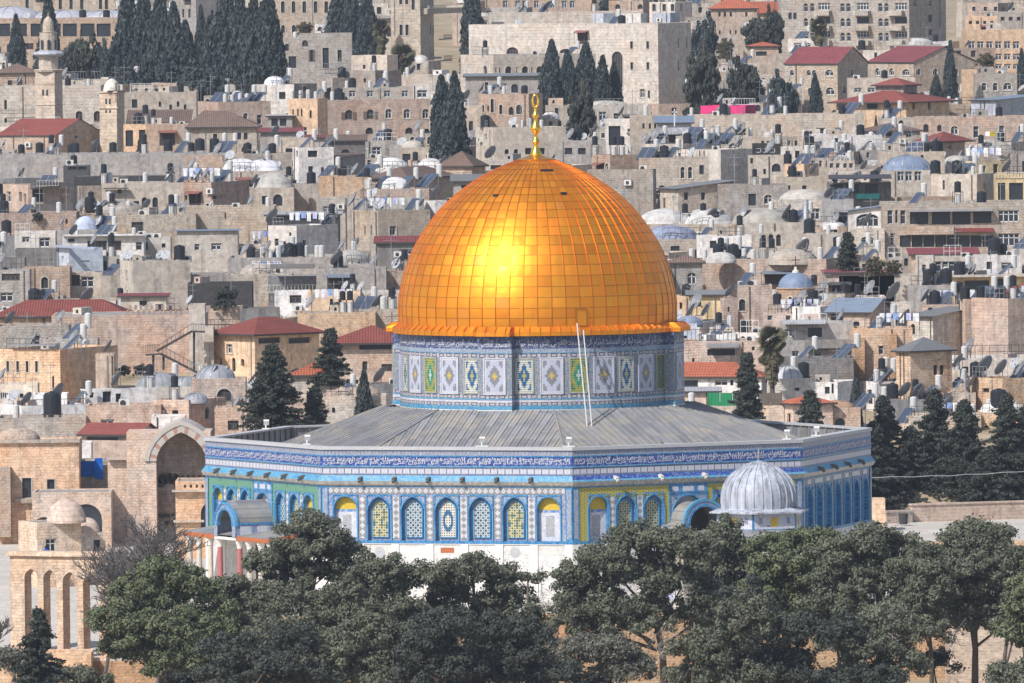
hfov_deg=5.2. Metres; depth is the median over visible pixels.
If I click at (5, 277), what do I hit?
window
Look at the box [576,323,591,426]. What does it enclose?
ladder
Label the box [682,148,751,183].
plaster house
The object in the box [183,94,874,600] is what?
domed shrine
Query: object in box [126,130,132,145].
window
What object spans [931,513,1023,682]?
pine tree
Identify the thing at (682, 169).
window
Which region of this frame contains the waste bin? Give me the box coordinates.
[897,511,909,525]
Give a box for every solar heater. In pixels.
[0,231,6,252]
[17,197,35,212]
[39,167,57,181]
[41,280,56,299]
[46,134,63,153]
[61,312,91,338]
[62,323,86,351]
[69,380,91,403]
[94,191,111,212]
[94,216,116,234]
[97,207,114,228]
[102,255,124,275]
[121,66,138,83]
[161,194,178,213]
[168,363,177,375]
[174,133,190,152]
[177,163,198,181]
[208,160,232,183]
[209,85,229,101]
[210,133,226,152]
[219,133,237,152]
[236,84,255,101]
[250,84,266,100]
[257,150,269,160]
[262,135,279,152]
[273,236,294,256]
[282,68,292,84]
[300,129,316,147]
[311,81,326,98]
[318,156,340,176]
[320,206,337,224]
[321,128,338,148]
[344,374,355,390]
[352,189,371,209]
[354,286,376,308]
[357,154,382,178]
[372,122,386,140]
[373,70,387,86]
[374,167,391,188]
[402,167,418,188]
[404,189,421,209]
[415,129,424,143]
[415,163,441,188]
[446,73,450,84]
[481,76,501,93]
[518,1,528,11]
[538,0,555,11]
[568,41,579,53]
[609,9,620,23]
[636,139,658,159]
[645,125,667,143]
[664,138,680,157]
[688,119,704,136]
[695,130,708,148]
[700,219,713,234]
[708,125,720,145]
[710,315,732,333]
[724,118,737,132]
[724,237,728,250]
[726,235,741,252]
[736,262,755,287]
[740,49,754,63]
[759,88,772,104]
[760,97,781,114]
[769,201,773,208]
[789,40,805,53]
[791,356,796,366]
[792,78,802,92]
[792,201,812,221]
[794,25,810,38]
[794,145,808,163]
[797,336,817,357]
[801,145,815,163]
[815,140,835,159]
[823,237,841,260]
[831,140,849,160]
[831,179,853,198]
[831,333,860,357]
[832,133,846,151]
[835,120,843,133]
[840,93,863,113]
[852,382,878,409]
[856,232,870,255]
[858,132,873,150]
[861,240,880,260]
[868,304,896,327]
[869,357,888,380]
[875,116,896,136]
[875,358,895,384]
[881,100,901,117]
[887,123,902,143]
[896,396,916,422]
[904,133,926,151]
[909,183,926,202]
[920,374,941,398]
[933,282,956,304]
[936,266,947,284]
[952,346,967,367]
[952,368,966,387]
[953,255,970,274]
[954,154,977,173]
[970,276,997,297]
[986,275,1009,297]
[998,254,1016,273]
[1010,124,1023,141]
[1010,364,1023,377]
[1013,237,1023,248]
[1017,291,1023,299]
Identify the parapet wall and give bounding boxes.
[885,510,913,523]
[909,500,1023,521]
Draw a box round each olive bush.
[31,212,43,221]
[132,363,145,376]
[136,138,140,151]
[164,669,196,682]
[210,285,239,310]
[581,665,616,682]
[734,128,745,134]
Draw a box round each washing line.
[183,167,220,181]
[249,261,281,264]
[252,230,267,238]
[286,211,324,227]
[311,288,352,301]
[370,197,404,205]
[777,298,819,313]
[876,312,919,330]
[933,289,974,298]
[943,402,970,410]
[965,147,1001,163]
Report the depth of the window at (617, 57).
1543.04 m
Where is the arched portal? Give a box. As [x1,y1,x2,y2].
[108,417,212,544]
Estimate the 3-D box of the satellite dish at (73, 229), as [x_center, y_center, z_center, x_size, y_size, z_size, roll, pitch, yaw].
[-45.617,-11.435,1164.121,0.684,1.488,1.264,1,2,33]
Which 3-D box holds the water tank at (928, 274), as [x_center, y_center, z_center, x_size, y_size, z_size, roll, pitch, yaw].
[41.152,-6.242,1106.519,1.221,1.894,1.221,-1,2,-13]
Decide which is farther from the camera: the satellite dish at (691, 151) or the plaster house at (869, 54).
the plaster house at (869, 54)
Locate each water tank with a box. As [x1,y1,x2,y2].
[0,200,9,212]
[1,220,11,235]
[13,404,21,417]
[18,144,24,154]
[28,288,40,299]
[35,142,43,154]
[42,391,62,416]
[56,202,61,212]
[65,78,71,85]
[68,144,74,153]
[70,155,77,165]
[72,142,79,153]
[79,9,85,16]
[84,196,95,212]
[103,10,109,16]
[107,172,113,182]
[109,142,117,153]
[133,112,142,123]
[143,172,149,182]
[163,139,172,152]
[173,245,184,259]
[177,84,183,91]
[189,142,194,152]
[195,138,204,150]
[209,138,218,152]
[209,171,213,181]
[223,94,226,101]
[228,173,232,180]
[243,142,251,153]
[246,247,255,257]
[260,247,264,257]
[266,197,269,205]
[268,143,275,152]
[268,249,272,256]
[276,246,282,256]
[283,242,295,256]
[290,90,295,98]
[295,242,304,256]
[299,90,303,98]
[304,245,310,256]
[306,89,310,98]
[307,171,315,183]
[314,245,318,256]
[319,245,326,256]
[330,91,334,99]
[332,256,343,267]
[334,88,342,99]
[337,67,346,77]
[338,91,344,99]
[338,165,346,175]
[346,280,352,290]
[348,77,356,87]
[351,241,355,249]
[367,178,373,188]
[373,202,378,210]
[380,296,388,308]
[384,129,392,139]
[405,67,408,74]
[416,200,421,209]
[480,115,490,129]
[488,85,493,93]
[502,86,505,93]
[521,85,527,93]
[527,118,531,126]
[573,129,581,139]
[618,15,625,23]
[628,145,631,154]
[644,105,647,114]
[659,145,668,156]
[681,284,690,295]
[683,132,691,143]
[688,392,694,401]
[689,248,693,256]
[697,332,701,339]
[702,249,706,258]
[711,210,718,217]
[713,243,723,252]
[720,103,727,114]
[728,243,739,258]
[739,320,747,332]
[741,248,748,258]
[748,128,752,135]
[751,249,756,258]
[759,224,764,232]
[773,293,781,305]
[783,106,786,114]
[783,153,791,163]
[787,166,797,176]
[788,209,797,221]
[798,362,810,377]
[803,218,815,233]
[804,135,813,146]
[808,289,817,298]
[811,274,818,285]
[817,247,822,258]
[826,224,831,233]
[834,142,838,151]
[838,104,844,113]
[838,214,846,223]
[840,283,847,293]
[847,150,851,160]
[856,124,864,134]
[857,40,866,49]
[869,170,879,181]
[873,369,879,381]
[876,316,883,327]
[881,70,887,77]
[881,386,886,395]
[887,383,899,398]
[922,142,928,151]
[923,269,934,284]
[929,290,940,304]
[930,160,940,176]
[931,140,939,150]
[932,34,938,41]
[939,268,951,284]
[952,160,961,173]
[954,261,964,274]
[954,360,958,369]
[959,286,970,298]
[960,163,964,173]
[969,361,980,376]
[971,166,974,173]
[971,404,975,414]
[976,285,985,297]
[977,191,985,201]
[979,165,984,173]
[987,237,1000,254]
[990,388,1006,411]
[995,106,1002,116]
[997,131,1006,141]
[997,287,1005,297]
[998,243,1007,254]
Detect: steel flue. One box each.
[803,199,808,231]
[966,144,971,160]
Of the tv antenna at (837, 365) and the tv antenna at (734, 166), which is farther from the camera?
the tv antenna at (734, 166)
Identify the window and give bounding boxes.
[0,24,9,35]
[0,292,12,301]
[2,274,19,280]
[5,361,9,372]
[15,361,19,372]
[20,24,26,35]
[21,477,32,498]
[22,237,29,242]
[25,361,29,372]
[26,43,33,48]
[31,24,40,36]
[32,189,42,201]
[34,361,38,372]
[35,335,39,343]
[38,237,50,247]
[40,276,48,288]
[46,479,55,488]
[46,538,54,550]
[57,24,60,35]
[63,24,76,36]
[69,0,72,8]
[72,275,79,285]
[75,110,82,119]
[81,24,94,36]
[81,277,93,286]
[81,504,101,531]
[88,241,106,249]
[88,437,117,439]
[93,110,99,122]
[94,540,98,549]
[97,23,110,36]
[101,419,113,421]
[103,261,106,271]
[103,391,110,401]
[105,99,110,112]
[108,241,120,249]
[116,393,119,401]
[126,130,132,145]
[131,222,142,232]
[132,99,136,107]
[136,242,141,249]
[139,130,144,139]
[140,301,146,305]
[153,197,157,206]
[201,505,205,527]
[204,406,209,419]
[211,243,220,249]
[212,133,217,137]
[212,486,223,525]
[216,388,232,402]
[226,343,232,354]
[226,487,236,499]
[228,420,238,429]
[233,358,235,370]
[239,488,250,499]
[242,112,248,118]
[255,492,270,509]
[257,115,261,123]
[259,337,278,343]
[262,196,266,203]
[271,118,277,125]
[273,194,282,205]
[274,491,285,526]
[279,92,284,98]
[280,0,284,13]
[280,118,285,125]
[281,24,285,33]
[288,492,299,534]
[289,56,295,67]
[289,337,308,343]
[290,295,300,302]
[291,0,295,13]
[291,24,295,33]
[301,127,306,137]
[302,0,306,13]
[302,40,307,46]
[302,494,313,509]
[308,50,314,61]
[308,151,316,156]
[313,0,317,13]
[322,47,329,67]
[324,0,328,13]
[333,495,357,539]
[337,50,342,61]
[341,110,355,119]
[349,91,355,96]
[359,345,390,349]
[362,361,366,369]
[363,109,376,118]
[366,128,372,133]
[366,495,391,540]
[367,91,372,96]
[372,147,380,153]
[376,7,381,14]
[381,364,391,370]
[384,91,389,96]
[384,108,392,118]
[389,225,396,235]
[399,24,402,35]
[400,495,425,540]
[402,91,407,96]
[402,154,409,162]
[403,108,410,118]
[405,24,408,35]
[405,128,412,133]
[412,0,414,9]
[417,90,426,97]
[422,108,428,118]
[434,495,459,540]
[468,496,492,540]
[469,121,472,130]
[490,98,494,112]
[491,165,500,168]
[498,104,502,114]
[502,496,526,540]
[503,0,507,6]
[505,65,512,72]
[506,46,518,53]
[509,107,513,114]
[511,84,517,92]
[515,104,522,114]
[521,66,528,72]
[525,148,530,153]
[534,0,538,7]
[536,65,540,72]
[536,496,560,541]
[562,0,566,7]
[565,148,571,153]
[570,0,574,7]
[578,148,585,153]
[587,495,609,540]
[599,112,605,120]
[600,132,604,138]
[609,126,619,144]
[611,51,623,85]
[615,494,637,526]
[629,41,633,49]
[639,89,644,97]
[643,493,664,528]
[646,62,649,69]
[662,4,666,11]
[670,4,674,11]
[671,246,679,250]
[672,494,699,512]
[680,166,685,178]
[684,192,687,199]
[684,380,697,386]
[687,166,692,178]
[687,273,695,284]
[699,165,703,173]
[701,192,704,199]
[707,349,734,354]
[710,241,715,247]
[712,492,720,525]
[715,380,726,385]
[738,298,746,311]
[748,194,755,205]
[755,147,760,152]
[756,51,766,55]
[763,194,772,204]
[772,164,780,171]
[776,234,780,245]
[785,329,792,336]
[789,69,794,76]
[792,351,798,355]
[804,3,807,11]
[804,18,807,26]
[806,69,810,76]
[806,487,813,526]
[808,327,821,336]
[810,3,813,11]
[810,208,820,220]
[814,352,821,355]
[816,485,823,528]
[818,3,829,9]
[819,17,829,23]
[824,69,833,76]
[825,87,834,95]
[825,387,829,393]
[825,483,832,526]
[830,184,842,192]
[830,314,843,319]
[834,212,847,220]
[835,418,844,425]
[835,481,841,525]
[841,3,844,11]
[841,18,844,26]
[841,33,844,40]
[842,86,846,94]
[844,479,850,523]
[846,184,858,192]
[847,3,850,11]
[847,18,850,26]
[847,33,850,40]
[853,478,860,522]
[854,88,861,91]
[856,214,878,226]
[857,3,868,9]
[857,17,868,23]
[858,31,868,37]
[860,236,874,245]
[862,476,869,518]
[865,184,877,192]
[866,103,877,109]
[874,67,880,75]
[879,18,882,26]
[879,33,882,40]
[879,346,882,353]
[887,210,892,223]
[888,67,894,75]
[890,233,894,244]
[895,3,906,9]
[895,17,906,23]
[895,210,897,222]
[895,317,906,325]
[896,31,906,37]
[897,171,903,180]
[900,210,905,223]
[900,235,910,246]
[902,68,910,75]
[904,258,907,265]
[905,171,911,180]
[906,132,911,136]
[910,212,927,223]
[910,323,915,335]
[912,235,922,246]
[914,171,920,180]
[915,68,921,75]
[923,124,928,131]
[923,235,933,246]
[932,68,937,75]
[932,212,949,223]
[933,365,935,374]
[935,235,945,246]
[935,261,940,270]
[940,365,942,374]
[942,261,947,268]
[947,235,957,246]
[949,261,954,270]
[950,125,958,134]
[952,211,970,223]
[959,235,969,246]
[965,280,988,290]
[968,41,974,47]
[971,235,981,246]
[972,126,978,138]
[973,211,990,222]
[977,41,983,47]
[981,82,986,91]
[982,235,992,246]
[983,6,987,11]
[986,41,992,47]
[992,82,997,91]
[993,6,997,11]
[993,164,996,173]
[995,41,1001,48]
[995,54,1001,59]
[995,64,1001,68]
[997,279,1013,287]
[998,125,1004,131]
[998,183,1004,199]
[998,210,1018,221]
[998,233,1018,245]
[1001,262,1014,268]
[1002,82,1012,90]
[1004,41,1009,48]
[1004,54,1010,59]
[1009,183,1022,199]
[1013,41,1018,48]
[1013,54,1018,59]
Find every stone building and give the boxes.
[0,71,103,126]
[0,428,81,543]
[172,0,217,39]
[172,477,205,558]
[258,0,330,36]
[391,0,461,65]
[460,53,595,73]
[469,22,690,112]
[485,0,594,11]
[489,11,640,23]
[587,169,655,215]
[698,248,837,297]
[781,0,945,52]
[961,29,1023,72]
[971,287,1023,354]
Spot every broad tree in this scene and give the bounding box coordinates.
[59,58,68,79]
[60,29,101,78]
[89,37,121,79]
[116,59,153,91]
[180,59,229,100]
[563,78,596,139]
[598,0,608,10]
[682,41,720,115]
[691,10,719,62]
[710,82,734,104]
[726,54,764,103]
[740,9,779,62]
[764,1,784,52]
[768,68,800,112]
[775,88,789,112]
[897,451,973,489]
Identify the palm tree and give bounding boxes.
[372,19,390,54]
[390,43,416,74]
[756,324,787,392]
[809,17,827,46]
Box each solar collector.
[228,92,242,101]
[686,0,704,4]
[692,133,714,145]
[709,133,725,145]
[719,133,735,144]
[736,246,751,258]
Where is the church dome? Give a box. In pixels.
[776,256,814,303]
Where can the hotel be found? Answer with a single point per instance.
(926, 224)
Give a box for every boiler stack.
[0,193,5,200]
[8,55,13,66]
[48,134,54,153]
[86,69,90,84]
[95,205,104,225]
[100,164,107,185]
[106,234,115,255]
[108,193,115,206]
[117,288,122,305]
[140,134,147,153]
[142,104,149,123]
[145,364,154,387]
[150,109,156,123]
[167,163,174,181]
[167,194,175,213]
[169,375,179,399]
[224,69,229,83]
[243,84,249,100]
[284,166,292,184]
[328,203,336,223]
[338,291,345,311]
[346,290,353,311]
[349,274,356,290]
[363,167,371,188]
[371,55,376,70]
[387,286,396,308]
[400,249,407,270]
[411,152,419,165]
[482,40,487,54]
[591,0,596,10]
[592,136,598,154]
[610,136,617,154]
[617,136,624,154]
[658,185,664,204]
[680,203,689,223]
[700,203,705,210]
[714,312,723,333]
[718,237,725,251]
[735,215,743,235]
[751,169,758,184]
[759,237,766,258]
[767,238,776,258]
[768,94,775,114]
[775,124,781,145]
[803,131,808,148]
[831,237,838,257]
[844,142,850,155]
[852,284,862,297]
[878,358,886,380]
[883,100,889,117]
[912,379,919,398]
[929,263,937,284]
[952,181,960,202]
[955,281,962,303]
[977,134,984,148]
[1008,275,1017,298]
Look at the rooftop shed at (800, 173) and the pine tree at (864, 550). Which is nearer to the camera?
the pine tree at (864, 550)
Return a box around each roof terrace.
[0,392,86,414]
[0,649,93,682]
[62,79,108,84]
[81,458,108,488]
[827,172,891,208]
[839,267,917,302]
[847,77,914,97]
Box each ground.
[0,0,1023,682]
[93,612,1023,682]
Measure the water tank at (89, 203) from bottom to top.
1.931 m
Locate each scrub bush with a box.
[115,364,130,375]
[295,21,313,34]
[716,37,734,61]
[865,256,886,277]
[886,260,902,275]
[975,52,994,72]
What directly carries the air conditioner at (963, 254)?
on the plaster house at (949, 261)
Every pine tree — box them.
[82,554,245,682]
[184,572,280,670]
[187,619,337,682]
[230,612,484,682]
[240,506,389,632]
[289,608,445,682]
[315,548,479,650]
[385,602,489,682]
[422,549,531,648]
[439,606,588,682]
[515,566,558,681]
[546,517,741,682]
[655,585,777,682]
[678,512,764,640]
[686,638,784,682]
[714,573,793,682]
[729,609,902,682]
[732,524,857,682]
[787,520,953,664]
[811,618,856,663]
[833,603,934,682]
[879,531,957,682]
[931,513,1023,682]
[985,557,1023,682]
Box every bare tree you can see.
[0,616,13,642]
[72,539,194,674]
[88,511,212,682]
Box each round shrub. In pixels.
[61,662,115,682]
[912,641,968,682]
[980,656,1023,682]
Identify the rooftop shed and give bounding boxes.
[0,235,14,255]
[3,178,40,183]
[17,399,35,405]
[33,392,68,404]
[41,343,59,348]
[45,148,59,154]
[55,295,72,298]
[63,165,90,210]
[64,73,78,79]
[73,307,91,314]
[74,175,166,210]
[82,441,92,457]
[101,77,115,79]
[108,300,117,304]
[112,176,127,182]
[132,256,151,260]
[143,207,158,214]
[151,414,185,428]
[156,118,161,123]
[159,86,176,91]
[188,281,253,310]
[194,276,209,282]
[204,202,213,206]
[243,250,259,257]
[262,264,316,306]
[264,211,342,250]
[265,114,294,127]
[330,305,345,311]
[343,86,412,99]
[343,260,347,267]
[354,198,423,209]
[360,63,371,70]
[373,236,419,268]
[381,83,395,86]
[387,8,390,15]
[413,84,429,98]
[424,200,446,219]
[433,70,448,74]
[505,154,520,160]
[520,7,532,11]
[548,98,562,104]
[593,13,614,22]
[621,13,647,22]
[652,13,679,22]
[654,116,694,142]
[701,98,755,113]
[702,334,714,340]
[708,333,735,340]
[716,107,730,114]
[717,228,727,235]
[719,67,731,71]
[723,99,737,105]
[751,178,769,184]
[752,143,780,154]
[788,38,827,52]
[797,171,804,176]
[804,314,818,318]
[805,129,819,133]
[815,374,829,381]
[829,129,839,134]
[870,78,921,92]
[885,143,896,151]
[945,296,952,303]
[968,95,1023,115]
[971,270,986,274]
[975,109,987,116]
[980,67,993,73]
[986,23,1000,29]
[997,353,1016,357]
[1008,6,1022,11]
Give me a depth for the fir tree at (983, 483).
994.02 m
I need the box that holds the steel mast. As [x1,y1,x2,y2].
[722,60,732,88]
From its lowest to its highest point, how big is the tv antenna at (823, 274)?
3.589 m
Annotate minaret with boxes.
[33,13,64,118]
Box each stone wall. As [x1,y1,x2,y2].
[0,151,228,183]
[0,211,78,247]
[0,257,26,268]
[0,414,86,436]
[15,247,56,265]
[32,488,113,547]
[51,305,207,373]
[86,402,161,422]
[101,274,119,298]
[177,204,276,242]
[189,303,205,375]
[191,272,239,281]
[204,325,214,366]
[206,305,242,329]
[228,254,332,274]
[240,307,279,321]
[298,310,375,353]
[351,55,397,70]
[354,307,397,328]
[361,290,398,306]
[370,382,392,404]
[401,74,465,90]
[687,112,863,142]
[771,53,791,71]
[780,355,853,380]
[863,421,910,430]
[872,497,884,526]
[877,397,946,419]
[945,617,1022,682]
[961,69,976,102]
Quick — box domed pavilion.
[674,445,842,606]
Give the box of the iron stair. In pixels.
[146,324,204,373]
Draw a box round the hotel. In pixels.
[879,200,1023,257]
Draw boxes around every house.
[0,0,120,11]
[0,6,118,68]
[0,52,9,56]
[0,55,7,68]
[0,63,34,84]
[0,118,99,152]
[0,141,16,152]
[0,258,31,307]
[0,299,131,323]
[0,323,70,348]
[0,338,117,402]
[0,370,39,402]
[3,180,73,210]
[14,223,56,248]
[18,499,85,587]
[24,257,71,298]
[43,337,99,347]
[46,298,118,300]
[52,236,102,270]
[58,216,116,244]
[63,234,145,255]
[71,262,103,297]
[76,185,101,210]
[76,422,157,457]
[78,200,162,233]
[80,379,156,403]
[81,517,105,583]
[102,181,182,212]
[103,255,139,273]
[112,0,152,9]
[117,293,170,310]
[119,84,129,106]
[120,259,190,306]
[123,116,145,151]
[124,83,197,123]
[126,109,192,123]
[126,213,196,258]
[130,84,154,91]
[137,372,192,398]
[146,123,188,151]
[146,236,171,259]
[151,82,177,90]
[154,392,225,435]
[168,298,187,310]
[174,229,241,271]
[183,180,249,204]
[184,86,198,100]
[184,110,262,159]
[185,155,222,180]
[192,364,246,405]
[198,101,270,140]
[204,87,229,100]
[214,316,323,380]
[214,395,247,435]
[223,158,293,186]
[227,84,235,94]
[231,262,292,306]
[239,243,267,254]
[244,152,292,168]
[249,172,294,210]
[253,396,306,418]
[255,76,294,113]
[258,127,303,151]
[268,217,337,254]
[271,137,313,151]
[274,279,307,317]
[277,37,299,82]
[280,314,297,322]
[288,90,327,137]
[290,83,316,97]
[291,362,342,396]
[293,147,333,182]
[293,183,318,210]
[299,33,352,82]
[304,134,339,146]
[308,289,360,310]
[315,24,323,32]
[316,196,352,249]
[316,266,386,289]
[317,78,348,99]
[319,166,354,196]
[322,386,386,423]
[325,134,367,153]
[327,99,429,139]
[332,249,371,265]
[334,153,365,174]
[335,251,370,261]
[337,325,392,381]
[341,169,370,197]
[346,70,401,86]
[352,201,429,265]
[359,3,388,15]
[360,177,429,199]
[365,132,407,157]
[365,148,394,164]
[371,157,439,175]
[372,0,384,2]
[372,166,452,199]
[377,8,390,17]
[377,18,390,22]
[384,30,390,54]
[386,269,403,289]
[399,140,429,162]
[404,133,430,146]
[410,55,440,74]
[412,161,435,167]
[429,99,482,136]
[430,91,464,105]
[435,151,488,173]
[450,174,483,195]
[452,0,484,45]
[463,73,539,104]
[469,145,474,156]
[470,137,475,157]
[476,120,567,159]
[479,93,542,126]
[481,12,488,23]
[481,160,511,172]
[485,7,518,13]
[543,111,565,125]
[545,104,567,121]
[557,139,605,163]
[568,98,642,126]
[569,164,591,171]
[587,127,604,139]
[590,147,638,168]
[595,0,600,10]
[605,118,629,153]
[609,0,652,22]
[630,114,676,153]
[639,148,708,202]
[641,209,684,228]
[643,136,720,155]
[648,103,689,115]
[649,1,691,22]
[651,225,699,257]
[656,180,736,211]
[663,250,688,258]
[665,0,685,1]
[668,255,705,294]
[672,209,735,234]
[676,135,752,147]
[676,284,688,316]
[677,316,702,338]
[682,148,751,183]
[684,329,768,371]
[684,362,766,400]
[684,386,721,404]
[685,17,705,27]
[685,289,725,318]
[692,3,716,26]
[696,49,723,62]
[696,227,751,257]
[697,319,726,333]
[700,0,720,2]
[708,0,758,59]
[708,393,783,421]
[709,327,733,332]
[716,64,732,79]
[717,36,737,62]
[717,63,732,68]
[717,183,787,218]
[718,80,728,89]
[720,298,737,331]
[732,207,802,248]
[732,320,780,354]
[733,63,758,73]
[737,284,771,331]
[742,35,748,56]
[745,42,780,73]
[748,155,784,183]
[749,1,778,18]
[749,102,768,113]
[749,231,783,257]
[750,0,773,1]
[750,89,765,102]
[757,67,771,81]
[757,132,774,142]
[761,79,775,101]
[763,304,794,331]
[767,365,809,400]
[770,71,784,79]
[771,189,829,224]
[774,0,780,9]
[776,176,830,192]
[780,133,802,145]
[780,313,853,355]
[780,396,837,424]
[781,139,802,162]
[783,47,868,112]
[785,163,818,175]
[792,232,843,257]
[792,298,827,319]
[797,133,822,147]
[800,148,820,160]
[807,379,853,401]
[810,157,829,175]
[814,283,862,305]
[815,216,847,231]
[821,269,896,303]
[822,134,881,151]
[822,194,853,222]
[823,298,890,325]
[827,90,958,127]
[827,153,854,180]
[829,151,859,163]
[831,400,860,426]
[833,42,862,55]
[839,253,866,269]
[845,205,880,231]
[850,228,884,258]
[851,318,912,386]
[855,155,933,196]
[855,158,877,168]
[856,286,885,298]
[860,143,898,163]
[860,368,895,411]
[863,47,887,60]
[864,123,922,150]
[868,46,976,92]
[877,142,944,173]
[879,117,913,126]
[886,247,909,272]
[890,337,956,398]
[891,301,909,325]
[892,196,953,200]
[899,37,941,57]
[906,247,979,272]
[906,406,980,431]
[907,276,950,313]
[908,306,960,354]
[914,109,1023,155]
[914,132,974,158]
[916,255,934,283]
[919,302,958,311]
[931,173,993,199]
[933,41,958,47]
[935,245,974,278]
[942,381,975,412]
[945,155,965,172]
[949,97,981,115]
[952,274,1023,301]
[952,345,1023,390]
[952,360,964,388]
[953,48,994,72]
[956,0,1002,36]
[959,290,971,354]
[965,10,996,29]
[965,161,1006,173]
[968,3,1013,15]
[970,366,1023,410]
[971,139,1023,173]
[973,73,1016,98]
[973,254,1021,273]
[978,401,1020,426]
[987,11,1023,28]
[994,166,1023,199]
[996,132,1023,150]
[1003,0,1023,6]
[1006,283,1023,295]
[1009,238,1023,263]
[1017,85,1023,94]
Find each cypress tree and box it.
[7,13,27,66]
[32,0,59,68]
[112,0,136,65]
[131,0,152,73]
[145,0,167,82]
[156,1,183,83]
[175,19,198,80]
[194,4,205,62]
[199,15,211,70]
[203,0,233,80]
[221,0,246,87]
[234,0,260,91]
[248,0,288,91]
[321,0,344,32]
[339,0,359,54]
[353,0,379,54]
[353,369,374,414]
[426,74,448,159]
[438,70,470,158]
[459,0,484,73]
[537,38,566,113]
[560,49,579,103]
[575,41,595,95]
[591,54,614,100]
[609,62,623,101]
[807,72,823,112]
[850,377,863,426]
[929,74,942,96]
[942,40,958,98]
[1017,48,1023,90]
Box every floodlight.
[262,419,269,428]
[303,435,310,444]
[475,437,487,446]
[562,437,574,446]
[782,430,790,439]
[811,426,820,435]
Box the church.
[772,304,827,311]
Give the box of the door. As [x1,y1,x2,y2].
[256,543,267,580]
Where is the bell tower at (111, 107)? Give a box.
[98,68,125,151]
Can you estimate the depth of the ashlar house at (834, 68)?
1501.99 m
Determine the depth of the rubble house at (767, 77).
1515.84 m
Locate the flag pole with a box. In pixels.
[985,128,995,160]
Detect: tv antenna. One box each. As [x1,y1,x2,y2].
[15,159,27,184]
[25,379,36,404]
[28,235,39,254]
[33,183,45,211]
[43,362,57,386]
[52,269,65,298]
[116,362,124,387]
[149,209,162,232]
[192,362,208,378]
[254,141,266,160]
[257,235,265,257]
[271,238,285,263]
[315,199,327,223]
[348,236,358,267]
[353,237,363,261]
[357,276,373,298]
[383,240,398,270]
[561,120,569,135]
[669,195,677,213]
[727,157,740,184]
[815,271,831,305]
[829,350,844,381]
[889,233,898,252]
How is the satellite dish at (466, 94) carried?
on the plaster house at (473, 113)
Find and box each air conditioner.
[66,160,72,165]
[119,399,129,404]
[120,179,127,182]
[138,210,146,214]
[138,231,145,237]
[146,233,153,237]
[154,233,161,236]
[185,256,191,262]
[232,203,239,206]
[253,239,260,243]
[275,269,282,273]
[639,165,646,168]
[654,153,661,157]
[712,111,719,114]
[746,336,754,340]
[747,280,756,284]
[751,328,760,332]
[886,253,893,258]
[961,252,968,256]
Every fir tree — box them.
[7,606,74,682]
[233,342,316,430]
[303,384,330,424]
[305,327,352,389]
[727,351,765,419]
[795,389,825,423]
[835,231,862,271]
[865,419,909,510]
[867,394,913,508]
[886,425,951,506]
[913,387,965,473]
[926,398,1013,501]
[946,447,1023,501]
[975,392,1023,500]
[1017,404,1023,474]
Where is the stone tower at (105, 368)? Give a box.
[95,353,115,387]
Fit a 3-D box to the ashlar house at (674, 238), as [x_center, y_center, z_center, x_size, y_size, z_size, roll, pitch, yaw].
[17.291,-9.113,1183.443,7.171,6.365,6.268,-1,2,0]
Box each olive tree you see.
[0,643,68,682]
[527,628,658,682]
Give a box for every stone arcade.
[6,550,118,658]
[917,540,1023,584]
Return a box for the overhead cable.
[872,471,1023,477]
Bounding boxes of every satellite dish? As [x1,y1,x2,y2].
[0,253,4,263]
[5,311,14,325]
[6,390,17,404]
[18,167,24,177]
[22,392,31,404]
[23,12,29,17]
[28,331,36,348]
[51,383,62,392]
[55,310,64,325]
[62,67,67,77]
[67,260,74,271]
[67,329,77,347]
[69,224,76,234]
[76,198,83,212]
[80,287,92,298]
[90,139,99,153]
[90,233,96,243]
[94,216,100,226]
[103,340,111,353]
[111,223,116,231]
[111,371,120,388]
[123,249,132,260]
[142,199,149,208]
[156,250,163,260]
[161,250,169,260]
[165,166,173,181]
[179,200,187,211]
[186,295,191,303]
[187,157,195,169]
[193,167,200,179]
[201,167,208,179]
[213,143,221,155]
[225,150,234,159]
[233,394,240,405]
[240,242,248,256]
[247,194,253,204]
[251,174,257,187]
[262,240,270,253]
[266,209,277,224]
[270,126,279,135]
[296,131,302,136]
[305,294,314,312]
[321,21,327,32]
[330,250,342,266]
[338,238,344,249]
[341,281,347,290]
[347,192,356,208]
[350,163,357,176]
[357,281,363,291]
[369,255,376,267]
[372,188,377,199]
[373,295,381,306]
[373,367,384,381]
[376,198,384,210]
[391,258,399,270]
[397,137,406,145]
[409,65,415,74]
[413,120,421,131]
[430,185,439,200]
[439,155,446,162]
[464,90,469,105]
[466,129,474,140]
[484,146,495,160]
[509,117,516,125]
[515,1,521,10]
[566,128,573,139]
[589,125,597,136]
[600,119,604,127]
[617,106,623,118]
[641,133,647,141]
[649,127,659,140]
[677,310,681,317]
[685,303,694,315]
[688,147,694,156]
[688,293,701,315]
[696,129,703,140]
[701,301,710,320]
[707,208,716,214]
[716,93,722,101]
[725,285,733,297]
[734,135,740,145]
[736,122,745,135]
[739,204,747,215]
[765,138,774,151]
[781,204,790,217]
[785,297,793,311]
[795,289,805,305]
[796,238,808,249]
[809,163,816,176]
[818,278,827,292]
[818,293,826,301]
[824,187,833,198]
[830,212,838,220]
[837,309,844,321]
[858,217,864,228]
[860,160,867,168]
[862,213,870,228]
[864,280,874,293]
[886,282,899,302]
[898,309,909,323]
[898,382,910,395]
[911,383,922,398]
[916,385,923,396]
[920,285,930,304]
[920,289,928,304]
[942,396,952,410]
[953,353,962,369]
[955,160,961,171]
[963,338,973,357]
[965,261,972,274]
[966,374,975,388]
[969,264,975,274]
[977,355,991,372]
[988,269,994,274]
[994,359,1006,377]
[1001,160,1010,171]
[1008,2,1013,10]
[1010,357,1018,367]
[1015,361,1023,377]
[1017,286,1023,295]

